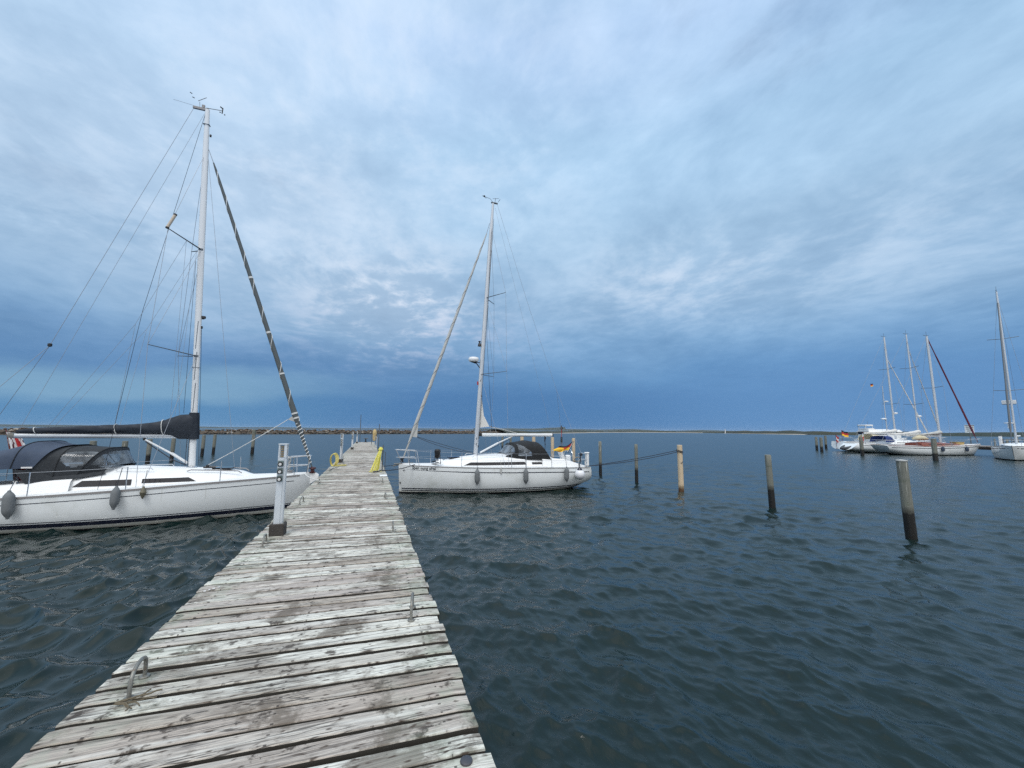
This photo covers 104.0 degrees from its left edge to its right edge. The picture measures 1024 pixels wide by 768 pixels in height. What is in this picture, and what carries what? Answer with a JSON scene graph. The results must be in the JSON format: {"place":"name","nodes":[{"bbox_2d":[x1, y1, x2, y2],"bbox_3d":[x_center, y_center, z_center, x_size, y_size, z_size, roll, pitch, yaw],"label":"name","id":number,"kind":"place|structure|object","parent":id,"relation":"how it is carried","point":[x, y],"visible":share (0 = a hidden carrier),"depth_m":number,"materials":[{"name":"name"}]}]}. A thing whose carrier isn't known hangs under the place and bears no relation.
{"place":"outdoors","nodes":[
{"label":"outdoors","id":0,"kind":"place"},
{"bbox_2d":[113,688,162,710],"bbox_3d":[-2.187,1.847,2.348,0.157,0.030,0.202,-4,-8,36],"label":"rope scrap","id":1,"kind":"object","parent":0,"point":[125,704],"visible":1,"depth_m":2.34,"materials":[{"name":"beige fabric"}]},
{"bbox_2d":[0,424,722,431],"bbox_3d":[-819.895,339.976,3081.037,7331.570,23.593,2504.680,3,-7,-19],"label":"shore","id":2,"kind":"structure","parent":0,"point":[8,425],"depth_m":3787.59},
{"bbox_2d":[0,427,1023,767],"bbox_3d":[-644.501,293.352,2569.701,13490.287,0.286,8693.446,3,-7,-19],"label":"water","id":3,"kind":"structure","parent":0,"point":[720,613],"depth_m":6.38,"materials":[{"name":"blue liquid"}]},
{"bbox_2d":[120,441,128,461],"bbox_3d":[-24.903,5.337,25.545,0.336,3.362,0.309,3,-7,-21],"label":"mooring pile","id":4,"kind":"object","parent":3,"relation":"in","point":[124,443],"visible":0.22,"depth_m":25.57,"materials":[{"name":"grey wood"}]},
{"bbox_2d":[145,439,152,463],"bbox_3d":[-25.938,5.638,28.454,0.309,3.412,0.308,-3,-8,30],"label":"mooring pile","id":5,"kind":"object","parent":3,"relation":"in","point":[148,452],"visible":0.42,"depth_m":28.46,"materials":[{"name":"grey wood"}]},
{"bbox_2d":[0,92,318,533],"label":"sailboat","id":6,"kind":"object","parent":3,"relation":"on","point":[50,490],"visible":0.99,"depth_m":11.57,"materials":[{"name":"white plastic"}]},
{"bbox_2d":[1,474,18,519],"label":"fender","id":7,"kind":"object","parent":6,"relation":"hanging from","point":[8,502],"visible":1,"depth_m":9.75,"materials":[{"name":"grey plastic"}]},
{"bbox_2d":[6,430,31,480],"bbox_3d":[-14.268,2.171,11.715,1.064,1.657,0.223,3,-7,-19],"label":"flag","id":8,"kind":"object","parent":6,"relation":"attached to","point":[15,442],"visible":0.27,"depth_m":11.67,"materials":[{"name":"multicoloured fabric"}]},
{"bbox_2d":[109,468,122,509],"bbox_3d":[-10.468,2.775,10.578,0.260,1.067,0.220,-4,-8,33],"label":"fender","id":9,"kind":"object","parent":6,"relation":"hanging from","point":[114,500],"visible":1,"depth_m":10.48,"materials":[{"name":"grey plastic"}]},
{"bbox_2d":[139,470,147,498],"bbox_3d":[-9.993,2.734,10.862,0.149,0.761,0.152,-2,-7,24],"label":"line weight","id":10,"kind":"object","parent":6,"relation":"hanging from","point":[142,492],"visible":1,"depth_m":10.81,"materials":[{"name":"brown"}]},
{"bbox_2d":[169,438,175,460],"bbox_3d":[-27.170,6.028,31.919,0.311,3.412,0.296,-1,-7,15],"label":"mooring pile","id":11,"kind":"object","parent":3,"relation":"in","point":[173,444],"visible":0.43,"depth_m":31.95,"materials":[{"name":"grey wood"}]},
{"bbox_2d":[200,435,205,455],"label":"mooring pile","id":12,"kind":"object","parent":3,"relation":"in","point":[203,445],"visible":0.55,"depth_m":37.74,"materials":[{"name":"grey wood"}]},
{"bbox_2d":[212,435,216,453],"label":"mooring pile","id":13,"kind":"object","parent":3,"relation":"in","point":[214,443],"visible":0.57,"depth_m":40.46,"materials":[{"name":"grey wood"}]},
{"bbox_2d":[0,427,505,434],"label":"breakwater","id":14,"kind":"object","parent":3,"relation":"in","point":[222,431],"depth_m":194.89,"materials":[{"name":"stone"}]},
{"bbox_2d":[250,429,255,453],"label":"mooring pile","id":15,"kind":"object","parent":3,"relation":"in","point":[253,441],"visible":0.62,"depth_m":41.60,"materials":[{"name":"grey wood"}]},
{"bbox_2d":[12,442,495,767],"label":"jetty","id":16,"kind":"object","parent":3,"relation":"in","point":[302,642],"visible":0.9,"depth_m":2.68,"materials":[{"name":"grey wood"}]},
{"bbox_2d":[123,655,150,701],"bbox_3d":[-2.320,1.813,2.482,0.060,0.191,0.298,4,-7,-25],"label":"mooring staple","id":17,"kind":"object","parent":16,"relation":"attached to","point":[145,675],"visible":0.91,"depth_m":2.44,"materials":[{"name":"metal"}]},
{"bbox_2d":[260,533,267,547],"bbox_3d":[-3.421,2.165,5.530,0.060,0.171,0.358,3,-7,-23],"label":"mooring staple","id":18,"kind":"object","parent":16,"relation":"on","point":[265,537],"visible":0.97,"depth_m":5.45,"materials":[{"name":"metal"}]},
{"bbox_2d":[268,444,288,536],"bbox_3d":[-3.537,1.602,6.118,0.200,1.363,0.180,2,-7,-15],"label":"power pedestal","id":19,"kind":"object","parent":16,"relation":"on","point":[278,526],"visible":1,"depth_m":6.07,"materials":[{"name":"metal"}]},
{"bbox_2d":[330,453,345,465],"bbox_3d":[-7.474,3.258,17.307,0.417,0.564,0.788,-3,-8,29],"label":"hose loop","id":20,"kind":"object","parent":16,"relation":"on","point":[336,461],"visible":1,"depth_m":17.15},
{"bbox_2d":[338,434,343,462],"bbox_3d":[-8.126,3.057,19.073,0.200,1.363,0.180,2,-7,-15],"label":"power pedestal","id":21,"kind":"object","parent":16,"relation":"on","point":[341,450],"visible":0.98,"depth_m":19.02,"materials":[{"name":"metal"}]},
{"bbox_2d":[351,432,353,449],"bbox_3d":[-12.461,4.425,31.252,0.200,1.363,0.180,2,-7,-15],"label":"power pedestal","id":22,"kind":"object","parent":16,"relation":"on","point":[352,447],"visible":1,"depth_m":31.20,"materials":[{"name":"metal"}]},
{"bbox_2d":[371,429,377,444],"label":"lifebuoy stand","id":23,"kind":"object","parent":16,"relation":"on","point":[375,431],"visible":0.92,"depth_m":41.15,"materials":[{"name":"grey metal"}]},
{"bbox_2d":[382,445,385,469],"bbox_3d":[-5.025,2.874,15.607,0.220,0.980,0.160,3,-7,-19],"label":"rope post","id":24,"kind":"object","parent":16,"relation":"on","point":[382,457],"visible":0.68,"depth_m":15.62,"materials":[{"name":"grey metal"}]},
{"bbox_2d":[369,447,382,471],"bbox_3d":[-5.165,2.862,15.218,0.496,0.911,0.580,3,-7,-19],"label":"rope bundle","id":25,"kind":"object","parent":24,"relation":"hanging from","point":[378,456],"visible":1,"depth_m":15.37,"materials":[{"name":"yellow fabric"}]},
{"bbox_2d":[374,464,414,471],"bbox_3d":[-4.622,3.323,15.796,0.071,0.153,2.267,-3,-7,27],"label":"mooring line","id":26,"kind":"object","parent":16,"relation":"attached to","point":[393,469],"visible":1,"depth_m":15.65,"materials":[{"name":"grey fabric"}]},
{"bbox_2d":[407,592,415,621],"bbox_3d":[-0.876,1.941,3.505,0.060,0.191,0.318,2,-7,-11],"label":"mooring staple","id":27,"kind":"object","parent":16,"relation":"attached to","point":[411,607],"visible":0.97,"depth_m":3.38,"materials":[{"name":"metal"}]},
{"bbox_2d":[460,755,472,766],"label":"deck stud","id":28,"kind":"object","parent":16,"relation":"on","point":[466,760],"visible":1,"depth_m":1.93,"materials":[{"name":"grey metal"}]},
{"bbox_2d":[393,195,591,493],"bbox_3d":[-0.870,-2.002,18.915,8.960,14.485,3.259,3,-7,-19],"label":"sailboat","id":29,"kind":"object","parent":3,"relation":"on","point":[453,475],"visible":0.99,"depth_m":17.41,"materials":[{"name":"white"}]},
{"bbox_2d":[475,469,479,484],"bbox_3d":[-1.429,3.538,16.550,0.226,1.270,0.257,-3,-7,28],"label":"fender","id":30,"kind":"object","parent":29,"relation":"hanging from","point":[477,476],"visible":1,"depth_m":16.41,"materials":[{"name":"grey plastic"}]},
{"bbox_2d":[523,458,527,483],"bbox_3d":[0.581,3.619,16.967,0.254,1.236,0.232,-5,-9,40],"label":"fender","id":31,"kind":"object","parent":29,"relation":"hanging from","point":[525,475],"visible":1,"depth_m":16.84,"materials":[{"name":"grey plastic"}]},
{"bbox_2d":[557,441,573,451],"bbox_3d":[2.526,2.977,18.895,0.934,0.554,0.149,2,-7,-15],"label":"flag","id":32,"kind":"object","parent":29,"relation":"attached to","point":[567,447],"visible":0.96,"depth_m":18.92,"materials":[{"name":"multicoloured fabric"}]},
{"bbox_2d":[564,455,568,481],"bbox_3d":[2.414,3.742,17.725,0.247,1.192,0.240,-4,-8,36],"label":"fender","id":33,"kind":"object","parent":29,"relation":"hanging from","point":[566,473],"visible":1,"depth_m":17.60,"materials":[{"name":"grey plastic"}]},
{"bbox_2d":[575,453,584,479],"bbox_3d":[3.049,3.705,17.947,0.515,1.155,0.520,3,-7,-19],"label":"ball fender","id":34,"kind":"object","parent":29,"relation":"hanging from","point":[579,474],"visible":1,"depth_m":17.74,"materials":[{"name":"white plastic"}]},
{"bbox_2d":[551,437,553,457],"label":"mooring pile","id":35,"kind":"object","parent":3,"relation":"in","point":[552,444],"visible":0.45,"depth_m":36.84,"materials":[{"name":"brown wood"}]},
{"bbox_2d":[572,438,574,461],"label":"mooring pile","id":36,"kind":"object","parent":3,"relation":"in","point":[573,449],"visible":0.46,"depth_m":33.12,"materials":[{"name":"brown wood"}]},
{"bbox_2d":[598,441,601,475],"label":"mooring pile","id":37,"kind":"object","parent":3,"relation":"in","point":[600,457],"visible":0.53,"depth_m":23.83,"materials":[{"name":"grey wood"}]},
{"bbox_2d":[634,444,637,482],"bbox_3d":[6.461,4.920,20.748,0.203,3.562,0.185,5,-8,-37],"label":"mooring pile","id":38,"kind":"object","parent":3,"relation":"in","point":[636,462],"visible":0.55,"depth_m":20.77,"materials":[{"name":"grey wood"}]},
{"bbox_2d":[677,445,683,491],"bbox_3d":[7.579,4.569,17.930,0.237,3.632,0.238,-1,-7,13],"label":"mooring pile","id":39,"kind":"object","parent":3,"relation":"in","point":[680,472],"visible":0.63,"depth_m":17.93,"materials":[{"name":"brown wood"}]},
{"bbox_2d":[590,451,682,465],"bbox_3d":[5.535,3.406,18.271,4.428,0.756,0.297,0,-7,6],"label":"mooring line","id":40,"kind":"object","parent":39,"relation":"attached to","point":[634,460],"visible":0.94,"depth_m":18.17,"materials":[{"name":"grey fabric"}]},
{"bbox_2d":[598,449,682,464],"bbox_3d":[5.585,3.373,18.195,4.308,0.827,0.284,0,-7,4],"label":"mooring line","id":41,"kind":"object","parent":39,"relation":"attached to","point":[641,457],"visible":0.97,"depth_m":18.23,"materials":[{"name":"grey fabric"}]},
{"bbox_2d":[764,455,775,507],"bbox_3d":[9.173,4.236,14.101,0.323,3.442,0.208,3,-7,-20],"label":"mooring pile","id":42,"kind":"object","parent":3,"relation":"in","point":[770,483],"visible":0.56,"depth_m":14.12,"materials":[{"name":"grey wood"}]},
{"bbox_2d":[815,437,817,449],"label":"mooring pile","id":43,"kind":"object","parent":3,"relation":"in","point":[816,443],"visible":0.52,"depth_m":60.30,"materials":[{"name":"grey wood"}]},
{"bbox_2d":[819,437,823,451],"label":"mooring pile","id":44,"kind":"object","parent":3,"relation":"in","point":[821,443],"visible":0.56,"depth_m":54.29,"materials":[{"name":"grey wood"}]},
{"bbox_2d":[824,436,827,448],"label":"mooring pile","id":45,"kind":"object","parent":3,"relation":"in","point":[825,440],"visible":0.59,"depth_m":64.46,"materials":[{"name":"grey wood"}]},
{"bbox_2d":[859,437,863,455],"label":"mooring pile","id":46,"kind":"object","parent":3,"relation":"in","point":[861,444],"visible":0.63,"depth_m":46.73,"materials":[{"name":"grey wood"}]},
{"bbox_2d":[854,422,906,440],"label":"motor yacht","id":47,"kind":"object","parent":3,"relation":"on","point":[861,430],"visible":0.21,"depth_m":74.05,"materials":[{"name":"white plastic"}]},
{"bbox_2d":[831,334,930,448],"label":"sailboat","id":48,"kind":"object","parent":3,"relation":"on","point":[867,436],"visible":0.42,"depth_m":58.69,"materials":[{"name":"white"}]},
{"bbox_2d":[841,430,847,440],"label":"flag","id":49,"kind":"object","parent":48,"relation":"attached to","point":[845,434],"visible":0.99,"depth_m":58.17,"materials":[{"name":"multicoloured fabric"}]},
{"bbox_2d":[882,386,888,435],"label":"mizzen mast","id":50,"kind":"object","parent":48,"relation":"attached to","point":[884,408],"visible":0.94,"depth_m":59.34,"materials":[{"name":"silver metal"}]},
{"bbox_2d":[839,331,946,452],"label":"sailboat","id":51,"kind":"object","parent":3,"relation":"on","point":[868,447],"visible":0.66,"depth_m":53.74,"materials":[{"name":"white"}]},
{"bbox_2d":[840,445,850,449],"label":"rubber dinghy","id":52,"kind":"object","parent":51,"relation":"hanging from","point":[843,447],"visible":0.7,"depth_m":52.95,"materials":[{"name":"grey rubber"}]},
{"bbox_2d":[895,459,917,539],"bbox_3d":[10.137,3.729,10.183,0.392,3.568,0.259,4,-7,-27],"label":"mooring pile","id":53,"kind":"object","parent":3,"relation":"in","point":[908,515],"visible":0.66,"depth_m":10.19,"materials":[{"name":"grey wood"}]},
{"bbox_2d":[871,335,980,455],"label":"sailboat","id":54,"kind":"object","parent":3,"relation":"on","point":[923,448],"visible":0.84,"depth_m":48.71,"materials":[{"name":"white"}]},
{"bbox_2d":[911,435,928,439],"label":"tender cover","id":55,"kind":"object","parent":54,"relation":"on","point":[918,437],"visible":1,"depth_m":49.16,"materials":[{"name":"beige fabric"}]},
{"bbox_2d":[930,439,938,460],"bbox_3d":[41.419,7.220,39.126,0.414,3.712,0.408,-3,-8,30],"label":"mooring pile","id":56,"kind":"object","parent":3,"relation":"in","point":[934,450],"visible":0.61,"depth_m":39.10,"materials":[{"name":"grey wood"}]},
{"bbox_2d":[978,445,1012,450],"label":"pier","id":57,"kind":"structure","parent":3,"relation":"in","point":[981,447],"depth_m":49.52,"materials":[{"name":"grey wood"}]},
{"bbox_2d":[964,425,974,443],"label":"notice board","id":58,"kind":"object","parent":57,"relation":"on","point":[967,429],"visible":0.72,"depth_m":53.17,"materials":[{"name":"grey metal"}]},
{"bbox_2d":[998,435,1002,445],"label":"pedestal","id":59,"kind":"object","parent":57,"relation":"on","point":[1000,439],"visible":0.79,"depth_m":48.69,"materials":[{"name":"grey metal"}]},
{"bbox_2d":[990,291,1023,460],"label":"sailboat","id":60,"kind":"object","parent":3,"relation":"on","point":[1004,451],"visible":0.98,"depth_m":41.75,"materials":[{"name":"white plastic"}]},
{"bbox_2d":[0,0,1023,432],"label":"sky","id":61,"kind":"structure","parent":0,"point":[715,214],"materials":[{"name":"blue"}]},
{"bbox_2d":[473,427,564,430],"bbox_3d":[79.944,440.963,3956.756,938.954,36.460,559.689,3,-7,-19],"label":"hills","id":62,"kind":"structure","parent":0,"point":[552,429],"depth_m":3875.36,"materials":[{"name":"green plant"}]},
{"bbox_2d":[585,432,804,434],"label":"sand strip","id":63,"kind":"object","parent":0,"point":[665,432],"visible":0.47,"depth_m":604.14,"materials":[{"name":"beige sand"}]},
{"bbox_2d":[488,429,919,434],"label":"spit","id":64,"kind":"structure","parent":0,"point":[791,432],"depth_m":454.74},
{"bbox_2d":[929,432,1023,436],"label":"wooded spit","id":65,"kind":"structure","parent":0,"point":[996,434],"depth_m":368.46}
]}

